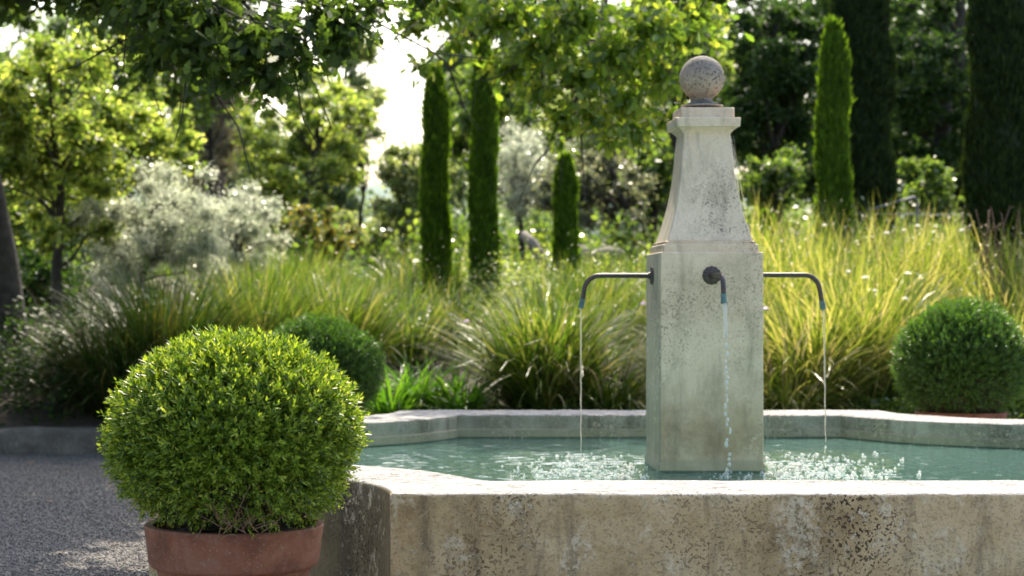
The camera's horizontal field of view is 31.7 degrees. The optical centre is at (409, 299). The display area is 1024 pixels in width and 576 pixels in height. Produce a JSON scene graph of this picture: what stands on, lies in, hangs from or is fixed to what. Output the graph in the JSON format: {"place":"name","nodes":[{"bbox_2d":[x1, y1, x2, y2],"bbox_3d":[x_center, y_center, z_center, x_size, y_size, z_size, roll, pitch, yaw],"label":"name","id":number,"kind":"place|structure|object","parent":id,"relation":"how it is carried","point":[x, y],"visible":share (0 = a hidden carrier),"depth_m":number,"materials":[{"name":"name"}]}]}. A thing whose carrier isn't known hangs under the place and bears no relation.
{"place":"outdoors","nodes":[
{"label":"outdoors","id":0,"kind":"place"},
{"bbox_2d":[0,453,148,575],"bbox_3d":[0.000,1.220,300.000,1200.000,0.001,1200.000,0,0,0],"label":"gravel ground","id":1,"kind":"structure","parent":0,"point":[36,515],"depth_m":9.89,"materials":[{"name":"grey gravel"}]},
{"bbox_2d":[0,427,107,453],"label":"kerb","id":2,"kind":"structure","parent":1,"relation":"on","point":[48,440],"depth_m":14.23,"materials":[{"name":"stone"}]},
{"bbox_2d":[22,461,119,551],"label":"fallen leaves","id":3,"kind":"object","parent":1,"relation":"on","point":[52,501],"visible":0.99,"depth_m":11.69,"materials":[{"name":"brown plant"}]},
{"bbox_2d":[144,516,323,575],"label":"terracotta pot","id":4,"kind":"object","parent":1,"relation":"on","point":[176,551],"visible":0.83,"depth_m":5.54,"materials":[{"name":"ceramic"}]},
{"bbox_2d":[95,324,373,540],"bbox_3d":[-0.567,0.409,5.775,0.906,0.672,0.900,0,0,0],"label":"box ball","id":5,"kind":"object","parent":4,"relation":"on","point":[241,430],"visible":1,"depth_m":5.50,"materials":[{"name":"green plant"}]},
{"bbox_2d":[149,56,1023,575],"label":"fountain","id":6,"kind":"object","parent":1,"relation":"on","point":[703,260],"visible":0.84,"depth_m":7.08,"materials":[{"name":"stone"}]},
{"bbox_2d":[580,308,581,463],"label":"water stream","id":7,"kind":"structure","parent":6,"relation":"attached to","point":[580,378],"depth_m":8.70,"materials":[{"name":"white"}]},
{"bbox_2d":[357,438,1023,480],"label":"water","id":8,"kind":"structure","parent":6,"relation":"in","point":[431,445],"depth_m":9.41,"materials":[{"name":"teal liquid"}]},
{"bbox_2d":[501,453,648,479],"bbox_3d":[0.834,0.802,8.764,0.783,0.035,1.370,0,0,0],"label":"froth","id":9,"kind":"object","parent":8,"relation":"on","point":[600,469],"visible":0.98,"depth_m":8.46,"materials":[{"name":"white liquid"}]},
{"bbox_2d":[699,469,765,479],"bbox_3d":[1.583,0.802,8.742,0.303,0.031,1.315,0,0,11],"label":"froth","id":10,"kind":"object","parent":8,"relation":"on","point":[725,474],"visible":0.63,"depth_m":8.18,"materials":[{"name":"white liquid"}]},
{"bbox_2d":[760,451,920,480],"bbox_3d":[2.073,0.800,8.728,0.734,0.040,1.438,0,0,11],"label":"froth","id":11,"kind":"object","parent":8,"relation":"on","point":[838,472],"visible":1,"depth_m":8.45,"materials":[{"name":"white liquid"}]},
{"bbox_2d":[722,303,731,478],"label":"water stream","id":12,"kind":"structure","parent":6,"relation":"hanging from","point":[725,324],"depth_m":8.11,"materials":[{"name":"white"}]},
{"bbox_2d":[731,136,743,207],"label":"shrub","id":13,"kind":"object","parent":6,"relation":"hanging from","point":[736,170],"visible":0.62,"depth_m":8.66,"materials":[{"name":"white plant"}]},
{"bbox_2d":[823,309,826,463],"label":"water stream","id":14,"kind":"structure","parent":6,"relation":"attached to","point":[824,379],"depth_m":8.70,"materials":[{"name":"white"}]},
{"bbox_2d":[914,409,1006,418],"bbox_3d":[3.560,0.969,11.600,0.577,0.503,0.577,0,0,-25],"label":"terracotta pot","id":15,"kind":"object","parent":1,"relation":"on","point":[996,415],"visible":0.22,"depth_m":11.36,"materials":[{"name":"ceramic"}]},
{"bbox_2d":[888,293,1023,414],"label":"box ball","id":16,"kind":"object","parent":15,"relation":"on","point":[964,356],"visible":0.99,"depth_m":11.34,"materials":[{"name":"green plant"}]},
{"bbox_2d":[16,271,218,377],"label":"shade grass","id":17,"kind":"structure","parent":0,"point":[89,311],"depth_m":17.99,"materials":[{"name":"green plant"}]},
{"bbox_2d":[268,310,387,411],"bbox_3d":[-0.573,0.404,11.562,0.892,0.685,0.894,0,0,0],"label":"box ball","id":18,"kind":"object","parent":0,"point":[359,354],"visible":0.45,"depth_m":11.34,"materials":[{"name":"green plant"}]},
{"bbox_2d":[192,224,655,372],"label":"tall grass","id":19,"kind":"structure","parent":0,"point":[411,348],"depth_m":18.35,"materials":[{"name":"green plant"}]},
{"bbox_2d":[0,0,966,186],"label":"sky","id":20,"kind":"structure","parent":0,"point":[403,120],"materials":[{"name":"white"}]},
{"bbox_2d":[91,176,908,269],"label":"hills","id":21,"kind":"structure","parent":0,"point":[378,189],"depth_m":222.33,"materials":[{"name":"green plant"}]},
{"bbox_2d":[0,275,1023,428],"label":"planting bed soil","id":22,"kind":"structure","parent":0,"point":[10,420],"depth_m":15.39,"materials":[{"name":"brown soil"}]},
{"bbox_2d":[0,4,55,150],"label":"woodland tree","id":23,"kind":"object","parent":22,"relation":"on","point":[22,21],"visible":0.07,"depth_m":37.98,"materials":[{"name":"green plant"}]},
{"bbox_2d":[0,126,94,271],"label":"broadleaf tree","id":24,"kind":"object","parent":22,"relation":"on","point":[18,229],"visible":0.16,"depth_m":22.29,"materials":[{"name":"green plant"}]},
{"bbox_2d":[0,285,120,425],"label":"ground cover","id":25,"kind":"object","parent":22,"relation":"on","point":[10,354],"visible":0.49,"depth_m":15.15,"materials":[{"name":"green plant"}]},
{"bbox_2d":[18,242,102,321],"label":"dark bush","id":26,"kind":"object","parent":22,"relation":"on","point":[33,271],"visible":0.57,"depth_m":20.72,"materials":[{"name":"green plant"}]},
{"bbox_2d":[0,284,131,416],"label":"grass clump","id":27,"kind":"object","parent":22,"relation":"on","point":[53,389],"visible":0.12,"depth_m":15.25,"materials":[{"name":"plant"}]},
{"bbox_2d":[0,23,167,337],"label":"broadleaf tree","id":28,"kind":"object","parent":22,"relation":"on","point":[91,134],"visible":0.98,"depth_m":19.31,"materials":[{"name":"green plant"}]},
{"bbox_2d":[13,6,188,280],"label":"woodland tree","id":29,"kind":"object","parent":22,"relation":"on","point":[57,22],"visible":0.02,"depth_m":41.73,"materials":[{"name":"green plant"}]},
{"bbox_2d":[0,268,235,429],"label":"grass clump","id":30,"kind":"object","parent":22,"relation":"on","point":[90,400],"visible":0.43,"depth_m":14.69,"materials":[{"name":"plant"}]},
{"bbox_2d":[67,53,206,292],"bbox_3d":[-3.696,-1.726,23.931,2.080,3.476,2.299,0,0,0],"label":"broadleaf tree","id":31,"kind":"object","parent":22,"relation":"on","point":[156,144],"visible":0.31,"depth_m":23.73,"materials":[{"name":"green plant"}]},
{"bbox_2d":[52,5,227,256],"bbox_3d":[-4.285,-2.584,27.907,2.734,5.107,3.148,0,0,23],"label":"broadleaf tree","id":32,"kind":"object","parent":22,"relation":"on","point":[172,100],"visible":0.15,"depth_m":27.56,"materials":[{"name":"green plant"}]},
{"bbox_2d":[64,151,260,308],"bbox_3d":[-2.738,-0.593,19.898,2.059,2.092,1.894,0,0,44],"label":"olive tree","id":33,"kind":"object","parent":22,"relation":"on","point":[174,212],"visible":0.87,"depth_m":19.70,"materials":[{"name":"green plant"}]},
{"bbox_2d":[0,236,327,412],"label":"grass clump","id":34,"kind":"object","parent":22,"relation":"on","point":[201,317],"visible":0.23,"depth_m":14.84,"materials":[{"name":"plant"}]},
{"bbox_2d":[156,78,262,284],"bbox_3d":[-3.823,-2.656,33.193,2.550,5.048,2.651,0,0,0],"label":"tree","id":35,"kind":"object","parent":22,"relation":"on","point":[225,150],"visible":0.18,"depth_m":32.78,"materials":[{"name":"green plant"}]},
{"bbox_2d":[149,0,303,286],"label":"broadleaf tree","id":36,"kind":"object","parent":22,"relation":"on","point":[209,136],"visible":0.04,"depth_m":28.97,"materials":[{"name":"green plant"}]},
{"bbox_2d":[133,107,325,264],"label":"woodland tree","id":37,"kind":"object","parent":22,"relation":"on","point":[234,182],"visible":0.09,"depth_m":45.16,"materials":[{"name":"green plant"}]},
{"bbox_2d":[197,0,282,282],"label":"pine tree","id":38,"kind":"object","parent":22,"relation":"on","point":[221,187],"visible":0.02,"depth_m":33.95,"materials":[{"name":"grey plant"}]},
{"bbox_2d":[0,0,486,388],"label":"oak tree","id":39,"kind":"object","parent":22,"relation":"on","point":[211,25],"visible":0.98,"depth_m":9.93,"materials":[{"name":"green plant"}]},
{"bbox_2d":[195,178,294,280],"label":"olive tree","id":40,"kind":"object","parent":22,"relation":"on","point":[263,215],"visible":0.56,"depth_m":21.38,"materials":[{"name":"green plant"}]},
{"bbox_2d":[147,246,387,333],"bbox_3d":[-1.325,0.181,16.162,2.544,1.377,2.585,0,0,0],"label":"grass clump","id":41,"kind":"object","parent":22,"relation":"on","point":[285,303],"visible":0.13,"depth_m":15.86,"materials":[{"name":"plant"}]},
{"bbox_2d":[224,55,386,272],"bbox_3d":[-1.571,-1.951,26.864,2.462,3.797,2.295,0,0,0],"label":"maple tree","id":42,"kind":"object","parent":22,"relation":"on","point":[304,151],"visible":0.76,"depth_m":26.87,"materials":[{"name":"green plant"}]},
{"bbox_2d":[266,202,363,269],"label":"bush","id":43,"kind":"object","parent":22,"relation":"on","point":[308,216],"visible":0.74,"depth_m":22.86,"materials":[{"name":"green plant"}]},
{"bbox_2d":[297,130,382,247],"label":"woodland tree","id":44,"kind":"object","parent":22,"relation":"on","point":[342,198],"visible":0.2,"depth_m":49.50,"materials":[{"name":"green plant"}]},
{"bbox_2d":[242,249,444,354],"bbox_3d":[-0.705,0.144,16.827,2.286,1.226,2.300,0,0,-29],"label":"grass clump","id":45,"kind":"object","parent":22,"relation":"on","point":[377,329],"visible":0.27,"depth_m":16.55,"materials":[{"name":"plant"}]},
{"bbox_2d":[314,24,394,273],"bbox_3d":[-0.906,-2.420,29.998,1.476,4.623,1.386,0,0,-36],"label":"broadleaf tree","id":46,"kind":"object","parent":22,"relation":"on","point":[377,96],"visible":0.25,"depth_m":29.85,"materials":[{"name":"green plant"}]},
{"bbox_2d":[332,205,419,285],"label":"broadleaf tree","id":47,"kind":"object","parent":22,"relation":"on","point":[351,218],"visible":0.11,"depth_m":32.77,"materials":[{"name":"green plant"}]},
{"bbox_2d":[364,355,453,415],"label":"strap leaf plant","id":48,"kind":"object","parent":22,"relation":"on","point":[382,406],"visible":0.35,"depth_m":14.60,"materials":[{"name":"green plant"}]},
{"bbox_2d":[358,136,468,271],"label":"broadleaf tree","id":49,"kind":"object","parent":22,"relation":"on","point":[402,183],"visible":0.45,"depth_m":28.77,"materials":[{"name":"green plant"}]},
{"bbox_2d":[382,346,482,409],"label":"strap leaf plant","id":50,"kind":"object","parent":22,"relation":"on","point":[397,379],"visible":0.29,"depth_m":14.93,"materials":[{"name":"green plant"}]},
{"bbox_2d":[416,62,454,317],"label":"cypress","id":51,"kind":"object","parent":22,"relation":"on","point":[436,222],"visible":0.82,"depth_m":20.88,"materials":[{"name":"green plant"}]},
{"bbox_2d":[256,232,643,376],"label":"seed heads","id":52,"kind":"object","parent":22,"relation":"on","point":[452,278],"visible":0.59,"depth_m":16.57,"materials":[{"name":"beige plant"}]},
{"bbox_2d":[464,319,470,394],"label":"purple flower","id":53,"kind":"object","parent":22,"relation":"on","point":[467,356],"visible":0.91,"depth_m":14.60,"materials":[{"name":"green plant"}]},
{"bbox_2d":[399,0,538,262],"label":"woodland tree","id":54,"kind":"object","parent":22,"relation":"on","point":[458,63],"visible":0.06,"depth_m":43.61,"materials":[{"name":"green plant"}]},
{"bbox_2d":[400,352,541,409],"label":"strap leaf plant","id":55,"kind":"object","parent":22,"relation":"on","point":[455,388],"visible":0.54,"depth_m":14.67,"materials":[{"name":"green plant"}]},
{"bbox_2d":[463,34,503,322],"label":"cypress","id":56,"kind":"object","parent":22,"relation":"on","point":[482,168],"visible":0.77,"depth_m":20.38,"materials":[{"name":"green plant"}]},
{"bbox_2d":[20,167,967,297],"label":"shrubby undergrowth","id":57,"kind":"object","parent":22,"relation":"on","point":[536,232],"visible":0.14,"depth_m":25.99,"materials":[{"name":"green plant"}]},
{"bbox_2d":[444,49,544,202],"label":"broadleaf tree","id":58,"kind":"object","parent":22,"relation":"on","point":[460,133],"visible":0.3,"depth_m":30.64,"materials":[{"name":"green plant"}]},
{"bbox_2d":[69,45,959,275],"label":"wood","id":59,"kind":"object","parent":22,"relation":"on","point":[371,192],"visible":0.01,"depth_m":58.95,"materials":[{"name":"green plant"}]},
{"bbox_2d":[396,257,645,409],"bbox_3d":[1.142,0.305,15.114,2.609,1.380,2.772,0,0,0],"label":"grass clump","id":60,"kind":"object","parent":22,"relation":"on","point":[512,358],"visible":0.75,"depth_m":14.75,"materials":[{"name":"plant"}]},
{"bbox_2d":[463,117,579,264],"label":"olive tree","id":61,"kind":"object","parent":22,"relation":"on","point":[517,177],"visible":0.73,"depth_m":26.79,"materials":[{"name":"green plant"}]},
{"bbox_2d":[519,230,549,278],"bbox_3d":[1.546,-0.520,21.871,0.475,0.664,0.174,0,0,30],"label":"leaning log","id":62,"kind":"object","parent":22,"relation":"on","point":[525,235],"visible":0.58,"depth_m":21.84,"materials":[{"name":"grey wood"}]},
{"bbox_2d":[459,242,649,336],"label":"fine herbs","id":63,"kind":"object","parent":22,"relation":"on","point":[518,274],"visible":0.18,"depth_m":20.13,"materials":[{"name":"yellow plant"}]},
{"bbox_2d":[361,0,753,206],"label":"oak tree","id":64,"kind":"object","parent":22,"relation":"on","point":[619,61],"visible":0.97,"depth_m":13.19,"materials":[{"name":"green plant"}]},
{"bbox_2d":[493,0,635,216],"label":"woodland tree","id":65,"kind":"object","parent":22,"relation":"on","point":[555,72],"visible":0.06,"depth_m":41.58,"materials":[{"name":"green plant"}]},
{"bbox_2d":[547,148,583,281],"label":"cypress","id":66,"kind":"object","parent":22,"relation":"on","point":[565,203],"visible":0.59,"depth_m":20.40,"materials":[{"name":"green plant"}]},
{"bbox_2d":[109,381,1023,418],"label":"undergrowth","id":67,"kind":"object","parent":22,"relation":"on","point":[1019,409],"visible":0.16,"depth_m":14.79,"materials":[{"name":"green plant"}]},
{"bbox_2d":[493,315,645,409],"bbox_3d":[1.618,0.531,14.872,2.132,1.212,2.152,0,0,0],"label":"grass clump","id":68,"kind":"object","parent":22,"relation":"on","point":[609,394],"visible":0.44,"depth_m":14.68,"materials":[{"name":"plant"}]},
{"bbox_2d":[578,244,591,264],"bbox_3d":[2.120,-0.566,23.003,0.446,0.303,0.350,0,0,0],"label":"boulder","id":69,"kind":"object","parent":22,"relation":"on","point":[583,250],"visible":0.14,"depth_m":22.88,"materials":[{"name":"grey stone"}]},
{"bbox_2d":[524,124,662,267],"bbox_3d":[2.636,-1.296,26.061,1.991,2.623,2.026,0,0,0],"label":"broadleaf tree","id":70,"kind":"object","parent":22,"relation":"on","point":[599,194],"visible":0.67,"depth_m":25.72,"materials":[{"name":"green plant"}]},
{"bbox_2d":[591,246,625,264],"bbox_3d":[2.416,-0.536,21.797,0.426,0.236,0.306,0,0,0],"label":"boulder","id":71,"kind":"object","parent":22,"relation":"on","point":[601,252],"visible":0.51,"depth_m":21.70,"materials":[{"name":"grey stone"}]},
{"bbox_2d":[532,20,689,268],"bbox_3d":[3.806,-2.668,32.850,3.649,5.067,3.196,0,0,43],"label":"broadleaf tree","id":72,"kind":"object","parent":22,"relation":"on","point":[591,142],"visible":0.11,"depth_m":32.48,"materials":[{"name":"green plant"}]},
{"bbox_2d":[608,130,673,258],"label":"broadleaf tree","id":73,"kind":"object","parent":22,"relation":"on","point":[659,162],"visible":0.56,"depth_m":27.79,"materials":[{"name":"green plant"}]},
{"bbox_2d":[640,302,645,375],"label":"purple flower","id":74,"kind":"object","parent":22,"relation":"on","point":[642,303],"visible":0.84,"depth_m":14.60,"materials":[{"name":"green plant"}]},
{"bbox_2d":[593,0,740,226],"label":"woodland tree","id":75,"kind":"object","parent":22,"relation":"on","point":[617,12],"visible":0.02,"depth_m":39.87,"materials":[{"name":"green plant"}]},
{"bbox_2d":[611,0,740,154],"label":"broadleaf tree","id":76,"kind":"object","parent":22,"relation":"on","point":[727,67],"visible":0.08,"depth_m":24.88,"materials":[{"name":"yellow plant"}]},
{"bbox_2d":[605,287,774,383],"bbox_3d":[2.484,0.409,15.613,2.009,1.090,1.995,0,0,-45],"label":"grass clump","id":77,"kind":"object","parent":22,"relation":"on","point":[640,354],"visible":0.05,"depth_m":15.65,"materials":[{"name":"plant"}]},
{"bbox_2d":[704,0,828,240],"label":"woodland tree","id":78,"kind":"object","parent":22,"relation":"on","point":[812,12],"visible":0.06,"depth_m":41.62,"materials":[{"name":"green plant"}]},
{"bbox_2d":[756,207,776,253],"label":"shrub","id":79,"kind":"object","parent":22,"relation":"on","point":[763,211],"visible":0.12,"depth_m":19.95,"materials":[{"name":"green plant"}]},
{"bbox_2d":[763,307,770,408],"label":"flower","id":80,"kind":"object","parent":22,"relation":"on","point":[765,308],"visible":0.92,"depth_m":14.60,"materials":[{"name":"green plant"}]},
{"bbox_2d":[717,0,826,240],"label":"evergreen tree","id":81,"kind":"object","parent":22,"relation":"on","point":[782,73],"visible":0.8,"depth_m":28.75,"materials":[{"name":"green plant"}]},
{"bbox_2d":[735,140,808,241],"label":"evergreen bush","id":82,"kind":"object","parent":22,"relation":"on","point":[768,179],"visible":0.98,"depth_m":25.43,"materials":[{"name":"green plant"}]},
{"bbox_2d":[763,290,889,409],"bbox_3d":[3.146,0.461,14.861,1.991,1.355,2.092,0,0,0],"label":"grass clump","id":83,"kind":"object","parent":22,"relation":"on","point":[803,400],"visible":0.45,"depth_m":14.59,"materials":[{"name":"plant"}]},
{"bbox_2d":[811,14,858,254],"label":"cypress","id":84,"kind":"object","parent":22,"relation":"on","point":[834,175],"visible":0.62,"depth_m":19.87,"materials":[{"name":"green plant"}]},
{"bbox_2d":[763,264,918,409],"bbox_3d":[3.471,0.330,15.166,2.478,1.285,2.436,0,0,0],"label":"grass clump","id":85,"kind":"object","parent":22,"relation":"on","point":[793,334],"visible":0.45,"depth_m":14.80,"materials":[{"name":"plant"}]},
{"bbox_2d":[845,270,854,409],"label":"white flower","id":86,"kind":"object","parent":22,"relation":"on","point":[848,299],"visible":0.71,"depth_m":15.20,"materials":[{"name":"green plant"}]},
{"bbox_2d":[828,0,901,256],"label":"cypress","id":87,"kind":"object","parent":22,"relation":"on","point":[873,73],"visible":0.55,"depth_m":23.18,"materials":[{"name":"green plant"}]},
{"bbox_2d":[763,245,982,405],"bbox_3d":[4.010,0.203,15.567,2.486,1.411,2.697,0,0,0],"label":"grass clump","id":88,"kind":"object","parent":22,"relation":"on","point":[894,325],"visible":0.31,"depth_m":15.26,"materials":[{"name":"plant"}]},
{"bbox_2d":[788,0,962,232],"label":"woodland tree","id":89,"kind":"object","parent":22,"relation":"on","point":[810,183],"visible":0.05,"depth_m":39.74,"materials":[{"name":"green plant"}]},
{"bbox_2d":[873,289,879,396],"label":"white flower","id":90,"kind":"object","parent":22,"relation":"on","point":[875,337],"visible":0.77,"depth_m":15.20,"materials":[{"name":"green plant"}]},
{"bbox_2d":[746,196,1021,369],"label":"seed heads","id":91,"kind":"object","parent":22,"relation":"on","point":[891,254],"visible":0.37,"depth_m":16.55,"materials":[{"name":"plant"}]},
{"bbox_2d":[807,196,963,233],"bbox_3d":[6.434,-0.853,23.047,2.636,0.965,0.126,0,0,0],"label":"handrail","id":92,"kind":"object","parent":22,"relation":"on","point":[902,200],"visible":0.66,"depth_m":22.99,"materials":[{"name":"grey metal"}]},
{"bbox_2d":[902,229,905,288],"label":"white flower","id":93,"kind":"object","parent":22,"relation":"on","point":[903,230],"visible":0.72,"depth_m":17.50,"materials":[{"name":"green plant"}]},
{"bbox_2d":[902,297,908,324],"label":"white flower","id":94,"kind":"object","parent":22,"relation":"on","point":[905,298],"visible":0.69,"depth_m":15.20,"materials":[{"name":"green plant"}]},
{"bbox_2d":[916,224,920,260],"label":"white flower","id":95,"kind":"object","parent":22,"relation":"on","point":[917,225],"visible":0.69,"depth_m":17.50,"materials":[{"name":"green plant"}]},
{"bbox_2d":[889,0,969,235],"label":"evergreen tree","id":96,"kind":"object","parent":22,"relation":"on","point":[922,77],"visible":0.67,"depth_m":30.68,"materials":[{"name":"green plant"}]},
{"bbox_2d":[896,155,964,230],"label":"evergreen bush","id":97,"kind":"object","parent":22,"relation":"on","point":[935,179],"visible":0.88,"depth_m":26.87,"materials":[{"name":"green plant"}]},
{"bbox_2d":[898,0,969,240],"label":"woodland tree","id":98,"kind":"object","parent":22,"relation":"on","point":[959,187],"visible":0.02,"depth_m":41.81,"materials":[{"name":"green plant"}]},
{"bbox_2d":[900,274,1023,411],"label":"grass clump","id":99,"kind":"object","parent":22,"relation":"on","point":[1022,329],"visible":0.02,"depth_m":15.31,"materials":[{"name":"plant"}]},
{"bbox_2d":[959,205,1017,303],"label":"dead stems","id":100,"kind":"object","parent":22,"relation":"on","point":[986,259],"visible":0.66,"depth_m":16.52,"materials":[{"name":"brown plant"}]},
{"bbox_2d":[957,0,1023,280],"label":"cypress","id":101,"kind":"object","parent":22,"relation":"on","point":[991,164],"visible":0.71,"depth_m":18.22,"materials":[{"name":"green plant"}]},
{"bbox_2d":[611,188,1023,359],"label":"pale grass","id":102,"kind":"structure","parent":0,"point":[960,261],"depth_m":17.39,"materials":[{"name":"plant"}]}
]}

